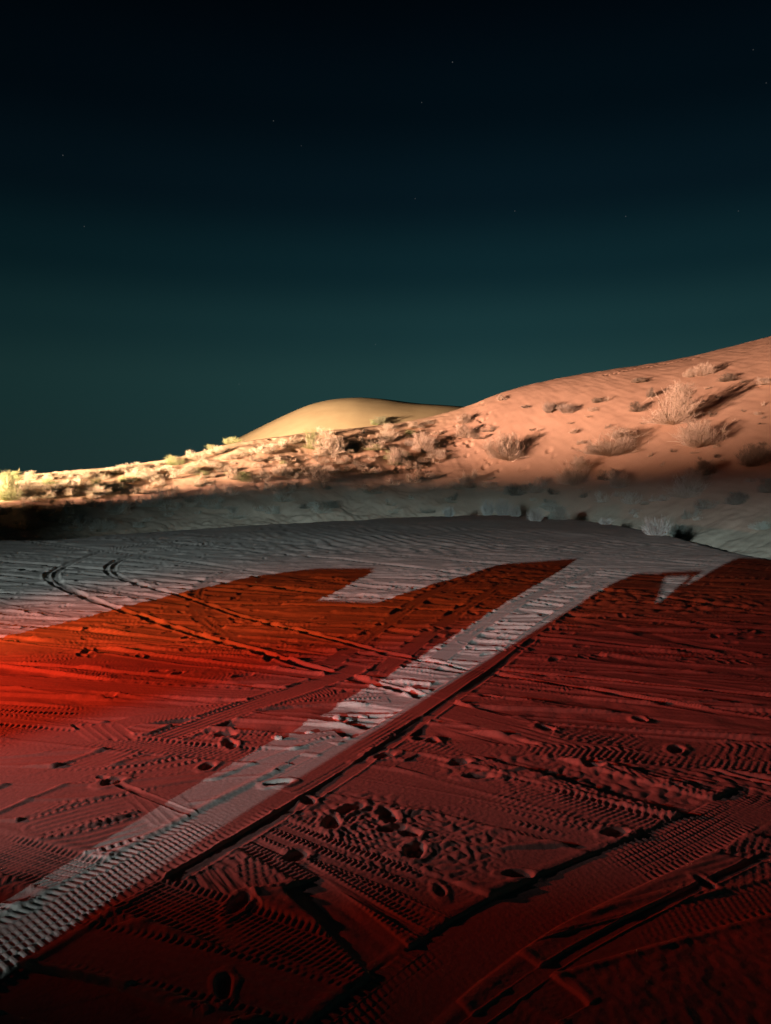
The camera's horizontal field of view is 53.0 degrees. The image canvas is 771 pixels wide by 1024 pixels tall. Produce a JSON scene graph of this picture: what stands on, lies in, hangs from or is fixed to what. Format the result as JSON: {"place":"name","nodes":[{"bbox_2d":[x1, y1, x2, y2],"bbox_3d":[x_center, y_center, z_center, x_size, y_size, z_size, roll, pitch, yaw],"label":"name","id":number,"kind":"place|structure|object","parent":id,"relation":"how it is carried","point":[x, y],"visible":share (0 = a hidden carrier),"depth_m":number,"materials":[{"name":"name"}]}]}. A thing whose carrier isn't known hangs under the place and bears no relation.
{"place":"outdoors","nodes":[
{"label":"outdoors","id":0,"kind":"place"},
{"bbox_2d":[218,398,462,446],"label":"dune","id":1,"kind":"structure","parent":0,"point":[343,413],"depth_m":82.09,"materials":[{"name":"sand"}]},
{"bbox_2d":[367,415,391,424],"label":"desert shrub","id":2,"kind":"object","parent":1,"relation":"on","point":[379,420],"visible":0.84,"depth_m":77.71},
{"bbox_2d":[0,515,770,1023],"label":"ground","id":3,"kind":"structure","parent":0,"point":[534,787],"depth_m":4.44,"materials":[{"name":"sand"}]},
{"bbox_2d":[441,505,456,516],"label":"grass tuft","id":4,"kind":"object","parent":3,"relation":"on","point":[448,513],"visible":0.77,"depth_m":36.47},
{"bbox_2d":[481,497,496,515],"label":"grass tuft","id":5,"kind":"object","parent":3,"relation":"on","point":[486,512],"visible":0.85,"depth_m":37.74,"materials":[{"name":"plant"}]},
{"bbox_2d":[493,498,513,514],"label":"grass tuft","id":6,"kind":"object","parent":3,"relation":"on","point":[501,508],"visible":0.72,"depth_m":37.75,"materials":[{"name":"plant"}]},
{"bbox_2d":[507,505,522,516],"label":"grass tuft","id":7,"kind":"object","parent":3,"relation":"on","point":[513,512],"visible":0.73,"depth_m":36.30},
{"bbox_2d":[526,507,547,520],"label":"grass tuft","id":8,"kind":"object","parent":3,"relation":"on","point":[533,516],"visible":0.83,"depth_m":31.94,"materials":[{"name":"plant"}]},
{"bbox_2d":[546,505,569,519],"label":"grass tuft","id":9,"kind":"object","parent":3,"relation":"on","point":[559,511],"visible":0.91,"depth_m":33.17,"materials":[{"name":"plant"}]},
{"bbox_2d":[641,514,673,535],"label":"grass tuft","id":10,"kind":"object","parent":3,"relation":"on","point":[661,529],"visible":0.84,"depth_m":23.67,"materials":[{"name":"plant"}]},
{"bbox_2d":[0,336,770,559],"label":"dune","id":11,"kind":"structure","parent":0,"point":[722,527],"depth_m":48.84,"materials":[{"name":"sand"}]},
{"bbox_2d":[0,468,26,500],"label":"desert shrub","id":12,"kind":"object","parent":11,"relation":"on","point":[11,492],"visible":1,"depth_m":43.24,"materials":[{"name":"yellow plant"}]},
{"bbox_2d":[16,480,39,497],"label":"desert shrub","id":13,"kind":"object","parent":11,"relation":"on","point":[25,488],"visible":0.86,"depth_m":44.03,"materials":[{"name":"plant"}]},
{"bbox_2d":[21,472,42,479],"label":"desert shrub","id":14,"kind":"object","parent":11,"relation":"on","point":[27,474],"visible":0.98,"depth_m":47.65,"materials":[{"name":"plant"}]},
{"bbox_2d":[37,490,58,498],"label":"scrub clump","id":15,"kind":"object","parent":11,"relation":"on","point":[48,494],"visible":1,"depth_m":44.24,"materials":[{"name":"plant"}]},
{"bbox_2d":[38,478,58,484],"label":"scrub clump","id":16,"kind":"object","parent":11,"relation":"on","point":[47,482],"visible":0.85,"depth_m":46.31,"materials":[{"name":"beige plant"}]},
{"bbox_2d":[40,483,65,489],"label":"scrub clump","id":17,"kind":"object","parent":11,"relation":"on","point":[45,486],"visible":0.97,"depth_m":45.55,"materials":[{"name":"plant"}]},
{"bbox_2d":[57,500,81,506],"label":"scrub clump","id":18,"kind":"object","parent":11,"relation":"on","point":[68,504],"visible":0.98,"depth_m":43.34,"materials":[{"name":"plant"}]},
{"bbox_2d":[57,477,84,487],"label":"scrub clump","id":19,"kind":"object","parent":11,"relation":"on","point":[78,481],"visible":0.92,"depth_m":46.35,"materials":[{"name":"plant"}]},
{"bbox_2d":[62,487,79,495],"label":"scrub clump","id":20,"kind":"object","parent":11,"relation":"on","point":[71,493],"visible":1,"depth_m":44.83,"materials":[{"name":"plant"}]},
{"bbox_2d":[58,470,93,478],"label":"desert shrub","id":21,"kind":"object","parent":11,"relation":"on","point":[82,475],"visible":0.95,"depth_m":47.94,"materials":[{"name":"plant"}]},
{"bbox_2d":[85,490,103,498],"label":"scrub clump","id":22,"kind":"object","parent":11,"relation":"on","point":[90,492],"visible":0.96,"depth_m":45.07,"materials":[{"name":"plant"}]},
{"bbox_2d":[81,497,109,506],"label":"scrub clump","id":23,"kind":"object","parent":11,"relation":"on","point":[89,503],"visible":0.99,"depth_m":43.90,"materials":[{"name":"plant"}]},
{"bbox_2d":[88,478,113,487],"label":"scrub clump","id":24,"kind":"object","parent":11,"relation":"on","point":[99,480],"visible":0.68,"depth_m":46.80,"materials":[{"name":"beige plant"}]},
{"bbox_2d":[91,485,112,494],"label":"scrub clump","id":25,"kind":"object","parent":11,"relation":"on","point":[105,490],"visible":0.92,"depth_m":45.61,"materials":[{"name":"plant"}]},
{"bbox_2d":[105,499,127,509],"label":"scrub clump","id":26,"kind":"object","parent":11,"relation":"on","point":[110,506],"visible":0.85,"depth_m":43.64,"materials":[{"name":"plant"}]},
{"bbox_2d":[105,501,131,514],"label":"scrub clump","id":27,"kind":"object","parent":11,"relation":"on","point":[124,510],"visible":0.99,"depth_m":43.10,"materials":[{"name":"plant"}]},
{"bbox_2d":[113,464,131,472],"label":"desert shrub","id":28,"kind":"object","parent":11,"relation":"on","point":[121,468],"visible":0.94,"depth_m":49.79,"materials":[{"name":"plant"}]},
{"bbox_2d":[127,463,150,469],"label":"desert shrub","id":29,"kind":"object","parent":11,"relation":"on","point":[137,465],"visible":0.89,"depth_m":50.22,"materials":[{"name":"plant"}]},
{"bbox_2d":[132,496,154,506],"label":"scrub clump","id":30,"kind":"object","parent":11,"relation":"on","point":[142,502],"visible":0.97,"depth_m":44.77,"materials":[{"name":"plant"}]},
{"bbox_2d":[141,499,164,506],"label":"scrub clump","id":31,"kind":"object","parent":11,"relation":"on","point":[147,503],"visible":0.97,"depth_m":44.87,"materials":[{"name":"plant"}]},
{"bbox_2d":[150,490,173,504],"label":"scrub clump","id":32,"kind":"object","parent":11,"relation":"on","point":[159,501],"visible":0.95,"depth_m":45.12,"materials":[{"name":"plant"}]},
{"bbox_2d":[156,484,183,499],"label":"scrub clump","id":33,"kind":"object","parent":11,"relation":"on","point":[173,493],"visible":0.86,"depth_m":46.03,"materials":[{"name":"plant"}]},
{"bbox_2d":[163,468,181,478],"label":"scrub clump","id":34,"kind":"object","parent":11,"relation":"on","point":[174,473],"visible":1,"depth_m":48.34,"materials":[{"name":"plant"}]},
{"bbox_2d":[164,455,185,465],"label":"scrub clump","id":35,"kind":"object","parent":11,"relation":"on","point":[170,460],"visible":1,"depth_m":50.91,"materials":[{"name":"yellow plant"}]},
{"bbox_2d":[180,465,199,473],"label":"scrub clump","id":36,"kind":"object","parent":11,"relation":"on","point":[187,472],"visible":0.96,"depth_m":49.11,"materials":[{"name":"plant"}]},
{"bbox_2d":[182,497,204,506],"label":"scrub clump","id":37,"kind":"object","parent":11,"relation":"on","point":[196,503],"visible":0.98,"depth_m":45.20,"materials":[{"name":"plant"}]},
{"bbox_2d":[185,449,206,460],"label":"scrub clump","id":38,"kind":"object","parent":11,"relation":"on","point":[189,456],"visible":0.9,"depth_m":51.29,"materials":[{"name":"plant"}]},
{"bbox_2d":[195,483,223,498],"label":"scrub clump","id":39,"kind":"object","parent":11,"relation":"on","point":[212,494],"visible":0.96,"depth_m":46.22,"materials":[{"name":"plant"}]},
{"bbox_2d":[201,497,225,508],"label":"scrub clump","id":40,"kind":"object","parent":11,"relation":"on","point":[217,504],"visible":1,"depth_m":45.36,"materials":[{"name":"plant"}]},
{"bbox_2d":[208,445,223,454],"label":"scrub clump","id":41,"kind":"object","parent":11,"relation":"on","point":[218,449],"visible":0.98,"depth_m":52.36,"materials":[{"name":"plant"}]},
{"bbox_2d":[213,485,242,495],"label":"scrub clump","id":42,"kind":"object","parent":11,"relation":"on","point":[229,489],"visible":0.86,"depth_m":46.95,"materials":[{"name":"plant"}]},
{"bbox_2d":[223,437,243,444],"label":"desert shrub","id":43,"kind":"object","parent":11,"relation":"on","point":[231,441],"visible":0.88,"depth_m":55.74,"materials":[{"name":"yellow plant"}]},
{"bbox_2d":[218,507,250,518],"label":"scrub clump","id":44,"kind":"object","parent":11,"relation":"on","point":[238,517],"visible":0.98,"depth_m":44.84,"materials":[{"name":"plant"}]},
{"bbox_2d":[228,470,252,478],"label":"scrub clump","id":45,"kind":"object","parent":11,"relation":"on","point":[245,475],"visible":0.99,"depth_m":48.82,"materials":[{"name":"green plant"}]},
{"bbox_2d":[252,467,268,477],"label":"scrub clump","id":46,"kind":"object","parent":11,"relation":"on","point":[255,475],"visible":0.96,"depth_m":48.99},
{"bbox_2d":[253,443,276,453],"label":"scrub clump","id":47,"kind":"object","parent":11,"relation":"on","point":[264,450],"visible":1,"depth_m":52.10,"materials":[{"name":"plant"}]},
{"bbox_2d":[262,478,276,490],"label":"scrub clump","id":48,"kind":"object","parent":11,"relation":"on","point":[266,485],"visible":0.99,"depth_m":48.06,"materials":[{"name":"plant"}]},
{"bbox_2d":[264,505,279,514],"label":"scrub clump","id":49,"kind":"object","parent":11,"relation":"on","point":[273,511],"visible":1,"depth_m":45.81,"materials":[{"name":"plant"}]},
{"bbox_2d":[272,438,286,447],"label":"scrub clump","id":50,"kind":"object","parent":11,"relation":"on","point":[282,444],"visible":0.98,"depth_m":53.35,"materials":[{"name":"plant"}]},
{"bbox_2d":[272,481,288,490],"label":"scrub clump","id":51,"kind":"object","parent":11,"relation":"on","point":[281,484],"visible":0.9,"depth_m":48.18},
{"bbox_2d":[270,464,298,475],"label":"scrub clump","id":52,"kind":"object","parent":11,"relation":"on","point":[281,472],"visible":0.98,"depth_m":49.98,"materials":[{"name":"plant"}]},
{"bbox_2d":[272,492,297,501],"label":"scrub clump","id":53,"kind":"object","parent":11,"relation":"on","point":[280,496],"visible":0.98,"depth_m":47.03,"materials":[{"name":"plant"}]},
{"bbox_2d":[270,485,299,493],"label":"scrub clump","id":54,"kind":"object","parent":11,"relation":"on","point":[295,488],"visible":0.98,"depth_m":47.79,"materials":[{"name":"plant"}]},
{"bbox_2d":[302,428,325,449],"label":"desert shrub","id":55,"kind":"object","parent":11,"relation":"on","point":[309,442],"visible":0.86,"depth_m":53.52,"materials":[{"name":"beige plant"}]},
{"bbox_2d":[301,467,333,482],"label":"desert shrub","id":56,"kind":"object","parent":11,"relation":"on","point":[314,473],"visible":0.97,"depth_m":49.61,"materials":[{"name":"plant"}]},
{"bbox_2d":[307,448,332,455],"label":"scrub clump","id":57,"kind":"object","parent":11,"relation":"on","point":[324,454],"visible":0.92,"depth_m":52.57,"materials":[{"name":"plant"}]},
{"bbox_2d":[308,501,332,513],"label":"scrub clump","id":58,"kind":"object","parent":11,"relation":"on","point":[316,506],"visible":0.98,"depth_m":46.50,"materials":[{"name":"plant"}]},
{"bbox_2d":[315,427,333,435],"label":"scrub clump","id":59,"kind":"object","parent":11,"relation":"on","point":[322,434],"visible":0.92,"depth_m":55.81,"materials":[{"name":"plant"}]},
{"bbox_2d":[319,500,340,507],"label":"scrub clump","id":60,"kind":"object","parent":11,"relation":"on","point":[331,504],"visible":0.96,"depth_m":47.09,"materials":[{"name":"plant"}]},
{"bbox_2d":[321,464,338,473],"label":"scrub clump","id":61,"kind":"object","parent":11,"relation":"on","point":[331,469],"visible":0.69,"depth_m":50.97,"materials":[{"name":"plant"}]},
{"bbox_2d":[312,433,348,453],"bbox_3d":[-3.819,-4.674,52.993,2.248,1.521,2.999,6,7,70],"label":"desert shrub","id":62,"kind":"object","parent":11,"relation":"on","point":[336,445],"visible":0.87,"depth_m":52.90,"materials":[{"name":"plant"}]},
{"bbox_2d":[328,455,350,463],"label":"scrub clump","id":63,"kind":"object","parent":11,"relation":"on","point":[344,462],"visible":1,"depth_m":52.02,"materials":[{"name":"plant"}]},
{"bbox_2d":[359,467,379,473],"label":"scrub clump","id":64,"kind":"object","parent":11,"relation":"on","point":[373,470],"visible":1,"depth_m":51.40,"materials":[{"name":"plant"}]},
{"bbox_2d":[357,443,383,450],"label":"scrub clump","id":65,"kind":"object","parent":11,"relation":"on","point":[373,447],"visible":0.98,"depth_m":53.70,"materials":[{"name":"brown plant"}]},
{"bbox_2d":[357,484,383,493],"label":"scrub clump","id":66,"kind":"object","parent":11,"relation":"on","point":[366,488],"visible":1,"depth_m":49.55,"materials":[{"name":"plant"}]},
{"bbox_2d":[375,433,396,441],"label":"scrub clump","id":67,"kind":"object","parent":11,"relation":"on","point":[391,439],"visible":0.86,"depth_m":55.10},
{"bbox_2d":[376,430,398,439],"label":"scrub clump","id":68,"kind":"object","parent":11,"relation":"on","point":[389,433],"visible":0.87,"depth_m":55.31,"materials":[{"name":"plant"}]},
{"bbox_2d":[385,446,409,465],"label":"desert shrub","id":69,"kind":"object","parent":11,"relation":"on","point":[394,458],"visible":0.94,"depth_m":52.83,"materials":[{"name":"plant"}]},
{"bbox_2d":[404,421,425,427],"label":"scrub clump","id":70,"kind":"object","parent":11,"relation":"on","point":[412,424],"visible":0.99,"depth_m":57.31,"materials":[{"name":"plant"}]},
{"bbox_2d":[409,430,440,452],"bbox_3d":[2.797,-4.968,54.518,2.401,1.720,2.310,1,3,26],"label":"desert shrub","id":71,"kind":"object","parent":11,"relation":"on","point":[422,449],"visible":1,"depth_m":54.25,"materials":[{"name":"plant"}]},
{"bbox_2d":[433,450,446,458],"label":"desert shrub","id":72,"kind":"object","parent":11,"relation":"on","point":[441,453],"visible":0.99,"depth_m":53.73,"materials":[{"name":"plant"}]},
{"bbox_2d":[446,477,472,489],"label":"scrub clump","id":73,"kind":"object","parent":11,"relation":"on","point":[462,484],"visible":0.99,"depth_m":51.01,"materials":[{"name":"plant"}]},
{"bbox_2d":[452,413,470,423],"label":"desert shrub","id":74,"kind":"object","parent":11,"relation":"on","point":[463,419],"visible":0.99,"depth_m":57.19,"materials":[{"name":"plant"}]},
{"bbox_2d":[455,424,479,437],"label":"desert shrub","id":75,"kind":"object","parent":11,"relation":"on","point":[464,431],"visible":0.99,"depth_m":55.35,"materials":[{"name":"plant"}]},
{"bbox_2d":[460,470,479,480],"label":"scrub clump","id":76,"kind":"object","parent":11,"relation":"on","point":[473,477],"visible":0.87,"depth_m":51.44,"materials":[{"name":"plant"}]},
{"bbox_2d":[482,481,502,487],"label":"scrub clump","id":77,"kind":"object","parent":11,"relation":"on","point":[488,484],"visible":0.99,"depth_m":50.75,"materials":[{"name":"plant"}]},
{"bbox_2d":[481,429,528,461],"bbox_3d":[8.078,-4.533,52.215,3.010,2.301,4.015,6,6,67],"label":"desert shrub","id":78,"kind":"object","parent":11,"relation":"on","point":[505,451],"visible":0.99,"depth_m":52.08,"materials":[{"name":"plant"}]},
{"bbox_2d":[506,482,528,495],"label":"scrub clump","id":79,"kind":"object","parent":11,"relation":"on","point":[514,488],"visible":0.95,"depth_m":49.16,"materials":[{"name":"plant"}]},
{"bbox_2d":[522,476,550,493],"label":"desert shrub","id":80,"kind":"object","parent":11,"relation":"on","point":[538,484],"visible":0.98,"depth_m":48.80,"materials":[{"name":"plant"}]},
{"bbox_2d":[541,400,557,412],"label":"desert shrub","id":81,"kind":"object","parent":11,"relation":"on","point":[550,409],"visible":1,"depth_m":54.77,"materials":[{"name":"beige plant"}]},
{"bbox_2d":[558,403,577,413],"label":"desert shrub","id":82,"kind":"object","parent":11,"relation":"on","point":[565,409],"visible":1,"depth_m":53.92,"materials":[{"name":"beige plant"}]},
{"bbox_2d":[550,453,596,485],"bbox_3d":[11.547,-2.627,47.533,3.431,2.112,3.636,1,3,27],"label":"desert shrub","id":83,"kind":"object","parent":11,"relation":"on","point":[571,480],"visible":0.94,"depth_m":47.49,"materials":[{"name":"plant"}]},
{"bbox_2d":[595,490,612,502],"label":"scrub clump","id":84,"kind":"object","parent":11,"relation":"on","point":[599,500],"visible":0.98,"depth_m":44.44,"materials":[{"name":"plant"}]},
{"bbox_2d":[596,469,611,480],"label":"scrub clump","id":85,"kind":"object","parent":11,"relation":"on","point":[602,475],"visible":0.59,"depth_m":46.00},
{"bbox_2d":[568,425,648,455],"bbox_3d":[13.820,-4.435,47.945,5.702,2.048,5.381,-2,3,-40],"label":"desert shrub","id":86,"kind":"object","parent":11,"relation":"on","point":[619,435],"visible":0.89,"depth_m":47.54,"materials":[{"name":"plant"}]},
{"bbox_2d":[604,470,630,487],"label":"desert shrub","id":87,"kind":"object","parent":11,"relation":"on","point":[617,482],"visible":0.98,"depth_m":44.62,"materials":[{"name":"plant"}]},
{"bbox_2d":[619,490,641,504],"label":"scrub clump","id":88,"kind":"object","parent":11,"relation":"on","point":[627,500],"visible":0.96,"depth_m":42.64,"materials":[{"name":"plant"}]},
{"bbox_2d":[628,401,644,411],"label":"desert shrub","id":89,"kind":"object","parent":11,"relation":"on","point":[636,406],"visible":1,"depth_m":50.82,"materials":[{"name":"plant"}]},
{"bbox_2d":[641,378,705,425],"bbox_3d":[17.688,-6.748,47.829,4.253,2.946,4.421,1,3,23],"label":"desert shrub","id":90,"kind":"object","parent":11,"relation":"on","point":[674,410],"visible":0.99,"depth_m":47.22,"materials":[{"name":"plant"}]},
{"bbox_2d":[667,523,692,537],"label":"grass tuft","id":91,"kind":"object","parent":11,"relation":"on","point":[680,532],"visible":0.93,"depth_m":36.60,"materials":[{"name":"plant"}]},
{"bbox_2d":[660,464,710,498],"bbox_3d":[15.630,-1.554,40.341,2.488,1.840,2.586,-1,3,-28],"label":"desert shrub","id":92,"kind":"object","parent":11,"relation":"on","point":[694,483],"visible":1,"depth_m":40.18,"materials":[{"name":"plant"}]},
{"bbox_2d":[681,366,694,377],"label":"desert shrub","id":93,"kind":"object","parent":11,"relation":"on","point":[689,373],"visible":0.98,"depth_m":53.02,"materials":[{"name":"plant"}]},
{"bbox_2d":[680,507,702,518],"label":"scrub clump","id":94,"kind":"object","parent":11,"relation":"on","point":[695,513],"visible":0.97,"depth_m":38.17,"materials":[{"name":"plant"}]},
{"bbox_2d":[669,417,730,448],"bbox_3d":[17.790,-4.592,44.503,4.013,1.942,3.008,5,6,66],"label":"desert shrub","id":95,"kind":"object","parent":11,"relation":"on","point":[692,440],"visible":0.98,"depth_m":43.94,"materials":[{"name":"plant"}]},
{"bbox_2d":[692,360,715,376],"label":"desert shrub","id":96,"kind":"object","parent":11,"relation":"on","point":[703,370],"visible":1,"depth_m":52.62,"materials":[{"name":"plant"}]},
{"bbox_2d":[689,459,718,474],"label":"desert shrub","id":97,"kind":"object","parent":11,"relation":"on","point":[704,465],"visible":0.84,"depth_m":41.07,"materials":[{"name":"plant"}]},
{"bbox_2d":[692,499,719,508],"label":"scrub clump","id":98,"kind":"object","parent":11,"relation":"on","point":[701,505],"visible":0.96,"depth_m":38.17,"materials":[{"name":"plant"}]},
{"bbox_2d":[715,372,738,381],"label":"desert shrub","id":99,"kind":"object","parent":11,"relation":"on","point":[724,379],"visible":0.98,"depth_m":50.42,"materials":[{"name":"plant"}]},
{"bbox_2d":[722,490,749,504],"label":"desert shrub","id":100,"kind":"object","parent":11,"relation":"on","point":[737,499],"visible":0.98,"depth_m":37.28,"materials":[{"name":"plant"}]},
{"bbox_2d":[734,441,770,467],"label":"desert shrub","id":101,"kind":"object","parent":11,"relation":"on","point":[748,462],"visible":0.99,"depth_m":39.85,"materials":[{"name":"plant"}]},
{"bbox_2d":[747,520,770,529],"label":"scrub clump","id":102,"kind":"object","parent":11,"relation":"on","point":[764,525],"visible":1,"depth_m":34.00,"materials":[{"name":"plant"}]},
{"bbox_2d":[753,477,770,493],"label":"desert shrub","id":103,"kind":"object","parent":11,"relation":"on","point":[762,488],"visible":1,"depth_m":37.07,"materials":[{"name":"plant"}]},
{"bbox_2d":[756,376,770,385],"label":"desert shrub","id":104,"kind":"object","parent":11,"relation":"on","point":[760,382],"visible":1,"depth_m":48.09,"materials":[{"name":"plant"}]},
{"bbox_2d":[0,0,770,474],"label":"sky","id":105,"kind":"structure","parent":0,"point":[220,220],"materials":[{"name":"teal"}]},
{"bbox_2d":[598,516,614,524],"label":"grass tuft","id":106,"kind":"object","parent":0,"point":[605,522],"visible":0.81,"depth_m":29.88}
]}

